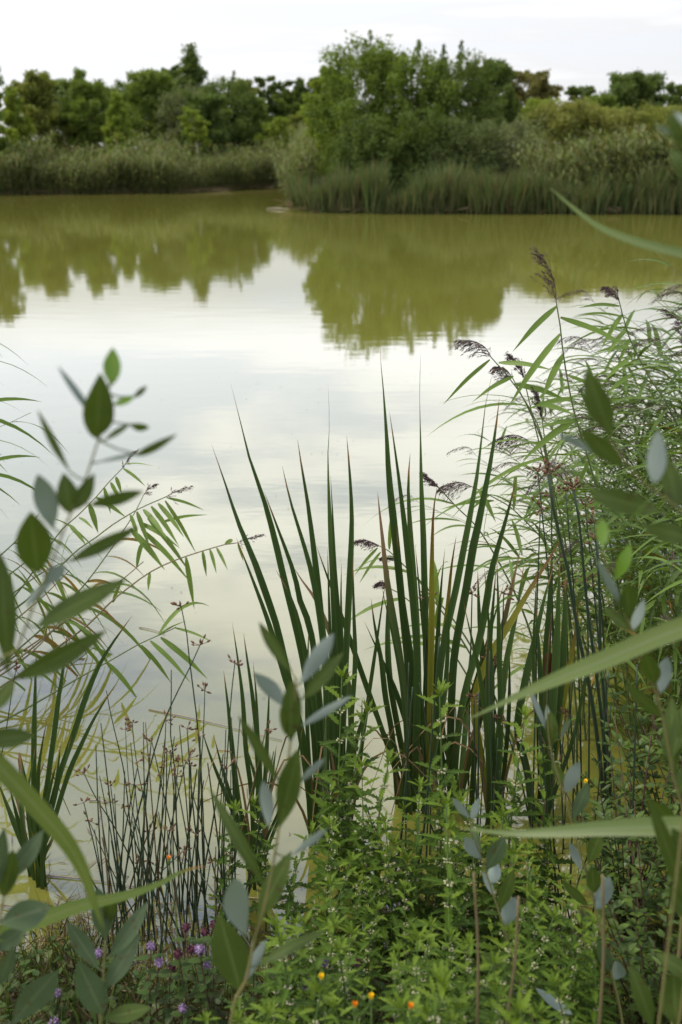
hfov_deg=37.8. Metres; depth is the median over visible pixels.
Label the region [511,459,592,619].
reed
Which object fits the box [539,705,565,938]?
rush stem
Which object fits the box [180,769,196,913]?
rush stem
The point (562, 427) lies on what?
reed
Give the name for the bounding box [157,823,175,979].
rush stem
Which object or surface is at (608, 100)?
sallow bush
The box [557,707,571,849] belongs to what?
rush stem
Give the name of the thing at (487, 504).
reed
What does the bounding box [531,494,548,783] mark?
rush stem
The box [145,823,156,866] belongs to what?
rush stem
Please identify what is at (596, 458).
reed
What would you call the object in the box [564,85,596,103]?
ash tree
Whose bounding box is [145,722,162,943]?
rush stem
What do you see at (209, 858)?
rush stem
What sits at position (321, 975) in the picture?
yellow flower
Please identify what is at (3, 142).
birch tree
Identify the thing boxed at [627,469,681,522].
reed
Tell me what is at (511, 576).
reed
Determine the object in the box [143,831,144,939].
rush stem
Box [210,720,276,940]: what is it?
rush stem
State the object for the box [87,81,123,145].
distant tree
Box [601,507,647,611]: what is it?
reed
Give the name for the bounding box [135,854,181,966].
rush stem
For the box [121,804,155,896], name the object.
rush stem
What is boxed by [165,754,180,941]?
rush stem
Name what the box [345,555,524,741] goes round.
reed
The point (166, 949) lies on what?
waterline litter
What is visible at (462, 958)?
gypsywort plant
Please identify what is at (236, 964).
willow twig
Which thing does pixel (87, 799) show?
rush stem
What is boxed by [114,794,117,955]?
rush stem
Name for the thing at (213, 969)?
water mint
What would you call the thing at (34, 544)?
willow twig
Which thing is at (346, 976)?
gypsywort plant
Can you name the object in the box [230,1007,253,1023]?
gypsywort plant
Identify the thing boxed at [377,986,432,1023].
gypsywort plant
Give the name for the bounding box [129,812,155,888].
rush stem
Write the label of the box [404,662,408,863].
rush stem
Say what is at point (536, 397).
reed
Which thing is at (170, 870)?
rush stem
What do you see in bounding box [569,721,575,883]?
rush stem
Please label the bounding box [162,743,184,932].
rush stem
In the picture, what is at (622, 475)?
reed
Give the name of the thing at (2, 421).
reed
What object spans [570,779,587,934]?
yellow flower
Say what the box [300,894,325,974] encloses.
gypsywort plant
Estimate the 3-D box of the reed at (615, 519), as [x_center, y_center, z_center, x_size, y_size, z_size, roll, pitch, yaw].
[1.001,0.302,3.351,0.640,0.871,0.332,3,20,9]
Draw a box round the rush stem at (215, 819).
[207,763,221,878]
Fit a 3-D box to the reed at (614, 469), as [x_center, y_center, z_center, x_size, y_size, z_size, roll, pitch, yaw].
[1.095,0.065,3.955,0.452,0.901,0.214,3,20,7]
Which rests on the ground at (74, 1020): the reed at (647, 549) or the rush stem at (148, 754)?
the rush stem at (148, 754)
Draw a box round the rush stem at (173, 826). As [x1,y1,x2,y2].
[172,762,182,898]
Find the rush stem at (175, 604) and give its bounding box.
[170,600,203,884]
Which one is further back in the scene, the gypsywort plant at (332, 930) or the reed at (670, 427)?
the reed at (670, 427)
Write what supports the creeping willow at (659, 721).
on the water
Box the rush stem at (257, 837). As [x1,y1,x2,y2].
[247,770,267,892]
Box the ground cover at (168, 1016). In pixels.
[0,913,676,1023]
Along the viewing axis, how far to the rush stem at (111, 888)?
2.36 m
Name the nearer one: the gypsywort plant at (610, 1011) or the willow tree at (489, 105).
the gypsywort plant at (610, 1011)
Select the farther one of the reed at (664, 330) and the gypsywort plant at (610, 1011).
the reed at (664, 330)
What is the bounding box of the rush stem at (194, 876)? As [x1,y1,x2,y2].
[183,852,207,903]
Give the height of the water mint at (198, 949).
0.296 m
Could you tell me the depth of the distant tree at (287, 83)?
174.93 m
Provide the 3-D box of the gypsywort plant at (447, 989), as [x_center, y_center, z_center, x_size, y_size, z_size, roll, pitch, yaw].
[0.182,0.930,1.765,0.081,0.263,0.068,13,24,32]
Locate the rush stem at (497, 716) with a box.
[493,714,530,826]
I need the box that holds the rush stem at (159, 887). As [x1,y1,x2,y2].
[134,817,185,947]
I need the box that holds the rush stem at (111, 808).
[100,723,125,918]
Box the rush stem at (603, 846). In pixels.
[589,774,616,930]
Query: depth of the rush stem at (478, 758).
2.54 m
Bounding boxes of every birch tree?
[0,67,12,169]
[0,84,40,172]
[4,69,78,172]
[58,78,111,167]
[67,67,97,172]
[95,91,138,167]
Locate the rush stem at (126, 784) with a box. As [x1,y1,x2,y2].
[119,782,147,927]
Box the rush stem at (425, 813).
[408,637,439,908]
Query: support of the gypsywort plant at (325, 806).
on the ground at (74, 1020)
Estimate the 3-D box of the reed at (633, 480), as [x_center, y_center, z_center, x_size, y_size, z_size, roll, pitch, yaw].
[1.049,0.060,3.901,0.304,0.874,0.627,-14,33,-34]
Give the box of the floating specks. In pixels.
[12,363,599,887]
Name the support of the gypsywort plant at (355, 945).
on the ground at (74, 1020)
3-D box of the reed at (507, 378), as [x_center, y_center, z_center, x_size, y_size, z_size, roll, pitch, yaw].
[0.547,0.161,3.076,0.580,1.375,0.157,3,20,9]
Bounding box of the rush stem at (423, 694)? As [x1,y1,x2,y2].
[418,589,436,797]
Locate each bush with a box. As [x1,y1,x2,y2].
[253,116,296,164]
[264,122,326,205]
[285,111,318,152]
[363,104,467,193]
[418,113,510,183]
[468,113,548,186]
[506,115,681,212]
[510,97,563,141]
[512,95,606,184]
[571,102,660,170]
[583,92,632,135]
[627,99,681,164]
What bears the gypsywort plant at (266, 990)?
on the ground at (74, 1020)
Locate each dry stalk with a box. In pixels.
[472,872,479,1023]
[505,896,519,1023]
[598,874,604,1023]
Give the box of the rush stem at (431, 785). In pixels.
[429,693,431,854]
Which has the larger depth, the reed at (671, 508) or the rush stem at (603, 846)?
the reed at (671, 508)
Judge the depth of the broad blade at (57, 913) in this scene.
1.33 m
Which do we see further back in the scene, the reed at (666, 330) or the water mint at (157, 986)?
the reed at (666, 330)
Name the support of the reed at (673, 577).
in the water
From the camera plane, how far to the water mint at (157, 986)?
1.98 m
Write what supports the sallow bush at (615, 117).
on the ground at (74, 1020)
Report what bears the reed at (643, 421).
in the water
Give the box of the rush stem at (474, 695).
[466,693,480,820]
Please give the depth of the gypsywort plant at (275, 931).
1.98 m
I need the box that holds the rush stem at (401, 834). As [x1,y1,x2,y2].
[394,687,412,877]
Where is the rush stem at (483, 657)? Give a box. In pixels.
[481,654,508,791]
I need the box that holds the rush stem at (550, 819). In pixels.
[535,695,569,917]
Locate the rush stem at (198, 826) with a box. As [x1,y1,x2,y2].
[197,770,198,862]
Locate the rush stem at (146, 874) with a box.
[145,835,152,919]
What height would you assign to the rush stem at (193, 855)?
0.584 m
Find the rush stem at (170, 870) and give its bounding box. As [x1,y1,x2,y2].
[156,811,184,942]
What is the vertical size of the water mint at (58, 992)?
0.108 m
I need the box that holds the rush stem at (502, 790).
[499,771,510,847]
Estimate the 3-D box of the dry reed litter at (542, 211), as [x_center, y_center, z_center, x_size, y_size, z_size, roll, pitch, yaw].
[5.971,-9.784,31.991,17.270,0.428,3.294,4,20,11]
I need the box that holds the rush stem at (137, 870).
[132,821,142,935]
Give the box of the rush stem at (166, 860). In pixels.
[158,812,171,902]
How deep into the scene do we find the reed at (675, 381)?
4.22 m
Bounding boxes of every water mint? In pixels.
[40,989,67,1021]
[42,1017,65,1023]
[95,948,117,1023]
[134,940,165,1023]
[142,957,172,1023]
[158,965,181,1023]
[167,947,194,1023]
[169,922,196,1019]
[170,1003,193,1023]
[185,945,208,1023]
[187,944,223,1023]
[189,927,229,1016]
[192,961,220,1017]
[197,920,225,1023]
[245,971,268,1020]
[301,986,316,1023]
[314,959,337,1005]
[346,958,366,1017]
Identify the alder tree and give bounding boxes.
[119,67,181,155]
[178,89,233,167]
[199,70,267,165]
[463,57,522,149]
[598,67,668,111]
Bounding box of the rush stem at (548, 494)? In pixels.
[540,489,559,642]
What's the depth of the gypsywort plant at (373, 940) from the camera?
2.20 m
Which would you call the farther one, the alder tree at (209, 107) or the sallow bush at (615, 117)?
the alder tree at (209, 107)
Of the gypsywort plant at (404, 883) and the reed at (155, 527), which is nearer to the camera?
the gypsywort plant at (404, 883)
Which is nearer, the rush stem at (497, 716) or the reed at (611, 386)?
the rush stem at (497, 716)
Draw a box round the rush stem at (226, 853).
[222,851,233,917]
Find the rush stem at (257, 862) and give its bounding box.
[248,832,262,895]
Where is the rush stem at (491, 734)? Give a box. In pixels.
[489,651,492,810]
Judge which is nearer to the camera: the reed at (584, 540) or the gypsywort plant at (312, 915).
the gypsywort plant at (312, 915)
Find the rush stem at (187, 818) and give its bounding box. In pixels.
[179,725,193,913]
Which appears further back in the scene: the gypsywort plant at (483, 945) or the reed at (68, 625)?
the reed at (68, 625)
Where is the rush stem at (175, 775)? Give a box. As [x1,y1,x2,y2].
[172,768,204,975]
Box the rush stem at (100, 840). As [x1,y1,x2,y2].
[95,745,109,954]
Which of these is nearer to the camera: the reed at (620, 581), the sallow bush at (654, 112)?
the reed at (620, 581)
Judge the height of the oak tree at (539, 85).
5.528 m
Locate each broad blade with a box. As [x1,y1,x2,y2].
[0,752,102,926]
[0,866,203,941]
[462,816,681,837]
[470,616,681,718]
[550,188,681,257]
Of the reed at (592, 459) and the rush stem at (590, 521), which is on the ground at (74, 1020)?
the rush stem at (590, 521)
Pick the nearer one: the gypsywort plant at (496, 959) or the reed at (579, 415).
the gypsywort plant at (496, 959)
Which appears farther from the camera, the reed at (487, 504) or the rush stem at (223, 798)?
the reed at (487, 504)
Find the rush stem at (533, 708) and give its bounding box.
[523,668,540,752]
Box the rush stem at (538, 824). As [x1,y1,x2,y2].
[521,747,543,850]
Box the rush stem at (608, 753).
[604,705,610,847]
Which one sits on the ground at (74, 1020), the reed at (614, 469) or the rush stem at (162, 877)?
the rush stem at (162, 877)
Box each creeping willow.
[540,688,681,936]
[571,715,681,1023]
[580,670,681,847]
[612,801,681,911]
[639,590,681,763]
[639,714,681,869]
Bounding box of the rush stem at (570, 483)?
[562,476,608,804]
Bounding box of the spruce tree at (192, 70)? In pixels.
[164,41,226,123]
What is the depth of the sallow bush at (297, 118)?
61.15 m
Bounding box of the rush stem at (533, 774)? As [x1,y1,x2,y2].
[529,694,535,872]
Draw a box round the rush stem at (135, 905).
[134,743,151,911]
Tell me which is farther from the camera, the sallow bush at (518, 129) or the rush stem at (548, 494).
the sallow bush at (518, 129)
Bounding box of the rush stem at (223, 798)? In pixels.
[220,730,225,893]
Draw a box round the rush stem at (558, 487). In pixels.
[556,486,582,811]
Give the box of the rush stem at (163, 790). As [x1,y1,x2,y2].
[156,709,175,898]
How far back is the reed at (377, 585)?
3.19 m
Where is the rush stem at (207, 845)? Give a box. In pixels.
[190,786,226,919]
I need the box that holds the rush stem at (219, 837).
[214,759,222,921]
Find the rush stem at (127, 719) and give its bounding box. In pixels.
[124,716,151,881]
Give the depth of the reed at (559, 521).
3.14 m
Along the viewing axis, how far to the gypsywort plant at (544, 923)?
2.22 m
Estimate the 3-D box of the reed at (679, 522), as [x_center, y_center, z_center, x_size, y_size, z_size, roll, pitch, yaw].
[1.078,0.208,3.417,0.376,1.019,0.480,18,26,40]
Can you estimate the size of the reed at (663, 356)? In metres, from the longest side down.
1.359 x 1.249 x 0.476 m
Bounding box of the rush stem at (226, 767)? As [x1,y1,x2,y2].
[221,759,234,918]
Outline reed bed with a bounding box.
[0,122,320,194]
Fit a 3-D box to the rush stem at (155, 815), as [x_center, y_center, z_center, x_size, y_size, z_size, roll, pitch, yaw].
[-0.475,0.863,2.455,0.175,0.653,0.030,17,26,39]
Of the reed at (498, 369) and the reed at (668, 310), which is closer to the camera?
the reed at (498, 369)
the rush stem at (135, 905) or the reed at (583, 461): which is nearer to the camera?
the rush stem at (135, 905)
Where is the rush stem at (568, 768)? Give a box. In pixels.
[558,734,604,856]
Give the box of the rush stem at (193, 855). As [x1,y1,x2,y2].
[188,780,203,904]
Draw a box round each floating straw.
[46,874,133,886]
[148,708,280,739]
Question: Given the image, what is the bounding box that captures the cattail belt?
[283,147,681,214]
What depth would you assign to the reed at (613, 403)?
4.47 m
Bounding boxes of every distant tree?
[41,77,70,139]
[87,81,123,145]
[114,78,149,140]
[229,78,261,129]
[251,75,283,121]
[266,88,303,141]
[269,80,295,142]
[290,77,309,115]
[301,76,319,102]
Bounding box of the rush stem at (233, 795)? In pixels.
[231,717,237,931]
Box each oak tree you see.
[503,69,563,135]
[651,81,681,107]
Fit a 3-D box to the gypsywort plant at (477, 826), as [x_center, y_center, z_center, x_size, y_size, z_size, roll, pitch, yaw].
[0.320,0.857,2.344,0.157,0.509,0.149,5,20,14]
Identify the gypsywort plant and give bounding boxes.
[190,1008,220,1023]
[206,799,255,926]
[225,981,257,1023]
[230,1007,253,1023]
[241,793,292,931]
[241,944,285,1023]
[244,997,287,1023]
[254,930,296,1023]
[257,909,324,1023]
[261,924,305,1021]
[262,932,306,1019]
[265,819,323,938]
[279,915,319,1023]
[288,909,350,1023]
[293,971,339,1023]
[295,988,314,1023]
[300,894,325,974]
[305,662,370,905]
[305,813,347,954]
[305,850,361,974]
[306,871,363,1001]
[309,699,387,917]
[310,913,348,1015]
[310,936,377,1023]
[311,948,332,1023]
[320,993,352,1023]
[325,919,370,1023]
[331,747,423,909]
[332,872,367,966]
[335,754,391,929]
[339,976,375,1023]
[352,899,388,1017]
[355,829,407,976]
[357,875,385,973]
[364,810,415,961]
[375,950,406,1023]
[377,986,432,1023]
[379,878,423,995]
[379,960,413,1023]
[381,942,421,1022]
[382,920,439,1023]
[387,776,444,953]
[388,800,420,906]
[388,849,428,958]
[389,912,442,1017]
[390,677,484,931]
[400,785,494,1016]
[409,932,439,1023]
[410,958,467,1023]
[410,963,455,1023]
[411,997,442,1023]
[417,836,454,940]
[419,795,443,903]
[428,819,484,972]
[435,983,455,1022]
[436,925,466,1023]
[436,992,473,1023]
[438,830,491,972]
[438,842,468,927]
[439,945,510,1023]
[439,1009,463,1023]
[441,819,474,888]
[446,853,479,953]
[447,930,493,1023]
[449,787,501,936]
[453,940,479,1023]
[458,837,539,987]
[467,802,516,958]
[474,922,526,1023]
[475,702,550,903]
[479,879,544,998]
[484,977,512,1023]
[485,869,520,973]
[485,960,520,1023]
[491,938,524,1021]
[493,997,531,1023]
[495,986,534,1023]
[504,902,564,1023]
[508,966,535,1023]
[513,840,561,974]
[514,752,574,920]
[517,888,550,1022]
[520,864,555,967]
[523,1000,551,1023]
[526,867,556,960]
[527,838,560,922]
[533,884,598,1023]
[537,870,576,1007]
[539,918,594,1023]
[543,969,588,1023]
[554,905,610,1023]
[557,905,619,1017]
[572,913,615,1023]
[576,938,614,1023]
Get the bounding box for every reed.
[0,361,47,409]
[0,397,51,453]
[0,413,66,472]
[0,454,40,517]
[0,484,159,678]
[0,534,266,686]
[0,543,166,688]
[0,581,120,690]
[0,591,159,680]
[0,602,211,722]
[1,514,102,624]
[10,532,90,660]
[11,536,84,639]
[13,570,110,679]
[15,448,146,595]
[17,486,202,607]
[69,647,111,665]
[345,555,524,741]
[351,580,502,736]
[354,522,514,745]
[364,472,531,639]
[395,495,568,653]
[426,476,593,724]
[430,338,613,739]
[442,366,590,732]
[447,447,591,622]
[449,518,638,717]
[455,435,637,724]
[461,426,578,585]
[462,528,603,654]
[467,351,584,719]
[470,558,572,722]
[474,511,582,667]
[477,489,623,696]
[478,425,588,544]
[481,387,604,740]
[485,498,673,738]
[487,462,605,607]
[488,399,567,532]
[490,397,615,562]
[491,462,679,677]
[492,471,676,745]
[494,432,681,704]
[496,447,612,621]
[498,441,663,657]
[498,521,640,684]
[500,533,664,750]
[503,395,591,542]
[503,397,626,522]
[504,488,681,726]
[504,498,669,639]
[505,382,581,530]
[505,459,625,670]
[506,368,641,539]
[507,447,642,622]
[508,246,661,757]
[508,447,634,588]
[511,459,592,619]
[515,397,609,529]
[516,456,607,661]
[519,487,595,623]
[520,411,618,564]
[522,382,613,524]
[525,467,681,703]
[526,384,667,573]
[526,462,681,717]
[528,448,678,614]
[528,518,627,707]
[531,467,594,573]
[533,457,681,651]
[533,528,681,765]
[536,347,669,521]
[536,420,610,548]
[538,432,638,590]
[539,379,632,539]
[540,417,633,521]
[541,407,591,594]
[541,409,634,486]
[541,459,623,665]
[541,511,681,754]
[543,484,600,655]
[544,373,679,597]
[544,403,681,598]
[545,400,600,536]
[545,539,681,726]
[546,361,650,535]
[546,398,662,569]
[548,350,681,469]
[548,515,653,751]
[549,486,681,709]
[550,339,681,425]
[551,378,636,519]
[553,414,660,652]
[555,336,681,514]
[555,387,669,621]
[555,445,658,596]
[556,310,680,445]
[556,468,680,716]
[556,490,655,685]
[557,290,681,453]
[557,435,665,606]
[558,365,681,441]
[559,483,681,654]
[559,549,680,753]
[560,307,681,385]
[562,487,660,732]
[563,413,680,574]
[564,417,679,580]
[564,452,661,688]
[565,370,681,496]
[565,438,656,578]
[566,411,631,557]
[568,373,681,513]
[568,409,657,617]
[570,490,625,609]
[571,611,674,734]
[572,403,642,560]
[572,450,659,581]
[573,357,677,518]
[575,337,680,518]
[575,429,681,571]
[576,323,681,407]
[577,375,681,514]
[577,416,646,600]
[577,551,639,739]
[578,369,681,469]
[578,427,661,629]
[578,457,648,641]
[580,285,681,436]
[582,319,681,449]
[582,382,681,547]
[582,396,681,534]
[583,483,681,682]
[585,340,667,386]
[585,501,641,643]
[586,493,681,594]
[586,508,681,737]
[587,405,681,653]
[589,421,681,614]
[591,333,681,474]
[591,431,625,578]
[593,334,681,575]
[594,328,681,411]
[596,432,666,624]
[597,366,681,459]
[597,458,639,543]
[598,433,681,661]
[600,370,681,576]
[601,373,681,609]
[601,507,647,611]
[602,363,679,560]
[603,338,681,400]
[604,331,681,450]
[604,387,677,499]
[606,254,681,305]
[606,300,681,355]
[606,414,673,515]
[607,352,672,566]
[607,368,681,446]
[607,439,681,515]
[607,518,681,683]
[609,353,678,490]
[613,431,681,476]
[614,406,681,504]
[615,443,681,708]
[616,399,681,572]
[616,410,680,521]
[616,422,650,563]
[618,350,681,555]
[619,346,681,400]
[619,439,676,576]
[619,550,681,744]
[620,395,681,490]
[621,396,681,562]
[621,440,681,522]
[622,323,681,399]
[622,417,656,542]
[624,402,681,567]
[627,397,681,570]
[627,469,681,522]
[628,284,681,342]
[628,291,681,327]
[628,320,681,367]
[630,327,681,412]
[631,525,680,697]
[631,559,681,603]
[634,308,681,488]
[634,404,681,452]
[634,494,681,571]
[635,443,681,494]
[635,503,681,625]
[636,388,679,469]
[637,284,681,365]
[640,300,681,344]
[643,425,681,463]
[654,360,681,460]
[657,284,681,324]
[660,307,681,344]
[666,349,681,360]
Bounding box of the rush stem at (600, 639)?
[584,528,612,817]
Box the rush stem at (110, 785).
[104,779,125,890]
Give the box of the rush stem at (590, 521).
[583,509,607,711]
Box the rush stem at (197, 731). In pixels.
[192,730,205,926]
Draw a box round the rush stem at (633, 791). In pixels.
[628,665,637,888]
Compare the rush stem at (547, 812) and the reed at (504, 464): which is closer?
the rush stem at (547, 812)
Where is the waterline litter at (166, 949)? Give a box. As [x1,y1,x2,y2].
[0,784,679,994]
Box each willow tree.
[41,87,74,158]
[153,80,208,165]
[290,64,355,180]
[301,29,419,183]
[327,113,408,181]
[348,39,472,185]
[395,40,506,162]
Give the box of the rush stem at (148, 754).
[135,751,155,943]
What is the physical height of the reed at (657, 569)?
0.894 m
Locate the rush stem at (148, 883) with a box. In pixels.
[147,855,148,933]
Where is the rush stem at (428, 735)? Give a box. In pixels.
[419,682,445,822]
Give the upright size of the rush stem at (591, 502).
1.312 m
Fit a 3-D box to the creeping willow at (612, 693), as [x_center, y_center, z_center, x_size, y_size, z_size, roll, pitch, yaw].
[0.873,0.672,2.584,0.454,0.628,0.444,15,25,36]
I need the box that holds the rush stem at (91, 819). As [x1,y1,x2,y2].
[83,811,133,912]
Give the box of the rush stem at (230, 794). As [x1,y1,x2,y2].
[230,770,231,815]
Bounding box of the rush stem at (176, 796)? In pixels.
[170,670,180,910]
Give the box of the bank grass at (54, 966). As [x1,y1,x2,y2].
[0,876,678,1023]
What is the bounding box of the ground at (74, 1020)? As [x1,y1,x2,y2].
[0,152,681,1023]
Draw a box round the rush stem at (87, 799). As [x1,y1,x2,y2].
[73,797,113,935]
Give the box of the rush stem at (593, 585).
[574,569,596,784]
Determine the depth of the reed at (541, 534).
3.15 m
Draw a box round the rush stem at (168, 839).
[155,763,185,905]
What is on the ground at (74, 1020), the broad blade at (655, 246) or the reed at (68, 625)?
the broad blade at (655, 246)
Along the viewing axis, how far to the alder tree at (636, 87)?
65.13 m
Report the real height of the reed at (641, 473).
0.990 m
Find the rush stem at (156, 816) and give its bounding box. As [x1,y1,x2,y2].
[144,739,164,903]
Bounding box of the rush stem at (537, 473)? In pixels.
[526,463,560,767]
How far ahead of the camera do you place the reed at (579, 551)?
3.56 m
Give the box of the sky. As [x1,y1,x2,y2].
[0,0,681,150]
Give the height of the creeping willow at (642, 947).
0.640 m
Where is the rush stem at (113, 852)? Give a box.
[99,776,125,922]
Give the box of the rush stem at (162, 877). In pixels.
[151,858,172,898]
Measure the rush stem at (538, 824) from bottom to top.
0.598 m
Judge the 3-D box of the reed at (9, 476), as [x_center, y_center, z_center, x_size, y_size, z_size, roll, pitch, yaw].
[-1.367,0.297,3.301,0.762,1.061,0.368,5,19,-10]
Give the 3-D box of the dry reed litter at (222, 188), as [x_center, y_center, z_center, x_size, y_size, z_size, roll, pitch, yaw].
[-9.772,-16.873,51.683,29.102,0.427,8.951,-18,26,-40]
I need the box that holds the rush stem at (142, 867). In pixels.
[137,810,144,908]
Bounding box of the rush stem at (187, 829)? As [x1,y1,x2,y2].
[186,824,200,908]
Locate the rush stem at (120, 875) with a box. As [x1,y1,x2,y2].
[103,793,127,919]
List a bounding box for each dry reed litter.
[0,181,286,194]
[272,198,676,213]
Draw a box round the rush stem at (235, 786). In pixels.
[229,720,239,920]
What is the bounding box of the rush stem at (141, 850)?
[130,743,156,950]
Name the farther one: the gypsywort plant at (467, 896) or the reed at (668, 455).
the reed at (668, 455)
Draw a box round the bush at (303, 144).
[264,122,326,205]
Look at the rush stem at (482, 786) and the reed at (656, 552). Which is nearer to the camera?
the rush stem at (482, 786)
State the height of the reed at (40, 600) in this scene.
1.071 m
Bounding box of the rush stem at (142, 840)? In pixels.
[137,722,144,963]
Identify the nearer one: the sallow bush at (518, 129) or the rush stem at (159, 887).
the rush stem at (159, 887)
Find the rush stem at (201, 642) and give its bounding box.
[119,634,209,903]
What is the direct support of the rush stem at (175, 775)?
on the ground at (74, 1020)
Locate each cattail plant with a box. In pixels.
[0,616,131,888]
[200,624,342,889]
[203,386,389,855]
[295,393,435,852]
[318,352,509,815]
[366,359,502,814]
[393,538,579,828]
[415,361,520,811]
[514,551,597,826]
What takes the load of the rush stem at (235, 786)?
on the ground at (74, 1020)
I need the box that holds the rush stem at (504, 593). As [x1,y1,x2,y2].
[495,584,513,646]
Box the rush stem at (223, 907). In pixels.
[197,869,275,982]
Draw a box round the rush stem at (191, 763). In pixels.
[184,757,196,889]
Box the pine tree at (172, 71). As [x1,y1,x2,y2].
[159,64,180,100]
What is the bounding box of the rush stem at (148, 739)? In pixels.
[142,734,196,921]
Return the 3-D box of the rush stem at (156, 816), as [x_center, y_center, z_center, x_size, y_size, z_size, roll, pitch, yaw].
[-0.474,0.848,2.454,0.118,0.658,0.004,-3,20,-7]
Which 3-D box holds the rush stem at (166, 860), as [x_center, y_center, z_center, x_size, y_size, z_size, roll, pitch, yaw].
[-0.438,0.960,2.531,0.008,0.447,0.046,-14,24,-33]
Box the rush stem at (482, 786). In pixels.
[479,740,484,835]
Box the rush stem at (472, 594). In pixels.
[467,586,479,785]
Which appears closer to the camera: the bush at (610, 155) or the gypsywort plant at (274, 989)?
the gypsywort plant at (274, 989)
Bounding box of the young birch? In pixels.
[177,106,212,166]
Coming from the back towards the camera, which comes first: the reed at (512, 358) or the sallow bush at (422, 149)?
the sallow bush at (422, 149)
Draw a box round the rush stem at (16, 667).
[1,661,20,753]
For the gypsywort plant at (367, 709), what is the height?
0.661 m
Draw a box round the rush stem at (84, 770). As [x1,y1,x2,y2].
[75,764,149,909]
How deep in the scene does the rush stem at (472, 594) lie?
2.83 m
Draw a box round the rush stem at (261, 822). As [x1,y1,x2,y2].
[246,751,273,889]
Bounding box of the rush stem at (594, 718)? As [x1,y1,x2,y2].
[541,458,604,811]
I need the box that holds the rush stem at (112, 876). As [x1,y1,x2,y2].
[98,801,123,923]
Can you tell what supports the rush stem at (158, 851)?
on the ground at (74, 1020)
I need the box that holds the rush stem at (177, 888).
[169,846,191,930]
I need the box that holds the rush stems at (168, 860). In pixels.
[167,855,179,1018]
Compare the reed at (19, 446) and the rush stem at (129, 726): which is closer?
the rush stem at (129, 726)
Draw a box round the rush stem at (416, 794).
[404,764,434,831]
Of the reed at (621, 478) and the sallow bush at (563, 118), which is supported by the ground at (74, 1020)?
the sallow bush at (563, 118)
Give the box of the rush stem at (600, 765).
[576,672,608,887]
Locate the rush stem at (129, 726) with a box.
[120,721,149,940]
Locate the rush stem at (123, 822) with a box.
[119,771,124,891]
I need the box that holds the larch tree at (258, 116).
[245,96,272,173]
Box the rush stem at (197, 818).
[196,737,200,919]
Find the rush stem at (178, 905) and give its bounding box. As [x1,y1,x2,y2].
[169,837,189,992]
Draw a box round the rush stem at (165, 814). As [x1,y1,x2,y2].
[161,751,166,869]
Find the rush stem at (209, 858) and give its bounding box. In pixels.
[202,856,215,945]
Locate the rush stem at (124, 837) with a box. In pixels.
[113,767,137,931]
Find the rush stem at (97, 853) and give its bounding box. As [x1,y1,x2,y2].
[94,829,101,875]
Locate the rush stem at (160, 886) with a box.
[157,863,165,912]
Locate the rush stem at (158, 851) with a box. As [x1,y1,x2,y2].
[145,736,174,952]
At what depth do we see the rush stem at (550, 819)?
2.39 m
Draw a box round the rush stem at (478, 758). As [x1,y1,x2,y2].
[476,692,479,865]
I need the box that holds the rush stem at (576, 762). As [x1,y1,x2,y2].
[576,730,578,838]
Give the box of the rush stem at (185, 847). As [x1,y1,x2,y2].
[110,844,190,932]
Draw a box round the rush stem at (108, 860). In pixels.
[108,815,113,937]
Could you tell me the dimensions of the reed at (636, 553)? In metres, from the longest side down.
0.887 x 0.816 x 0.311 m
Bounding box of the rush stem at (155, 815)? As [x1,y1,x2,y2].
[141,759,164,904]
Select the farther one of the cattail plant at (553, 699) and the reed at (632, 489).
the reed at (632, 489)
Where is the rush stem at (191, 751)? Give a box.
[186,748,198,923]
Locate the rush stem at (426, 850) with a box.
[425,785,429,856]
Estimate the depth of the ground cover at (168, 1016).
2.17 m
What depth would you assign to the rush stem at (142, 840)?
2.28 m
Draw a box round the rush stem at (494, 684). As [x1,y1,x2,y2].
[493,654,502,727]
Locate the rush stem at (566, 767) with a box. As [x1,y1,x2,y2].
[562,681,570,853]
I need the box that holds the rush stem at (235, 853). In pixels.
[231,813,239,880]
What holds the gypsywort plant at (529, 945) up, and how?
on the ground at (74, 1020)
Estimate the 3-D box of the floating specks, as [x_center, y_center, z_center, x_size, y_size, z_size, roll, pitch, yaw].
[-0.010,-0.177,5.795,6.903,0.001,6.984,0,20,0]
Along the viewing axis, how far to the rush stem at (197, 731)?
2.31 m
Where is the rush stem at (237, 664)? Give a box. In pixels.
[222,654,243,891]
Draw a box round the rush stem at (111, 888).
[102,837,118,932]
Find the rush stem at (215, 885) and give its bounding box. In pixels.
[214,846,217,919]
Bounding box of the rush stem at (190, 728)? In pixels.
[180,721,209,934]
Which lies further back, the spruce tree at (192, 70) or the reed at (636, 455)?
the spruce tree at (192, 70)
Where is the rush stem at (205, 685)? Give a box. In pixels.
[192,682,211,944]
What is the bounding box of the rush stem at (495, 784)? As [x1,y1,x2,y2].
[491,738,497,843]
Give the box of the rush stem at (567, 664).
[560,578,573,764]
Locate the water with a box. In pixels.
[0,187,681,1004]
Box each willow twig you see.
[0,348,176,1023]
[0,828,57,1023]
[67,888,150,1023]
[210,622,352,1023]
[452,798,572,1023]
[528,685,625,1023]
[559,368,681,548]
[595,544,681,1023]
[628,792,681,1023]
[654,112,681,1023]
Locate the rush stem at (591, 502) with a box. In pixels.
[580,496,606,753]
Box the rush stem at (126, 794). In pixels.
[106,690,135,888]
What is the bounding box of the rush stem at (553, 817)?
[551,744,556,907]
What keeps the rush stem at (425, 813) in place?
on the ground at (74, 1020)
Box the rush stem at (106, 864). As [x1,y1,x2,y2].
[99,796,113,944]
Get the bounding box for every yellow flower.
[319,973,325,1023]
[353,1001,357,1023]
[369,992,373,1023]
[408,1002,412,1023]
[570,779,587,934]
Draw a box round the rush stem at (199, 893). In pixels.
[190,754,223,936]

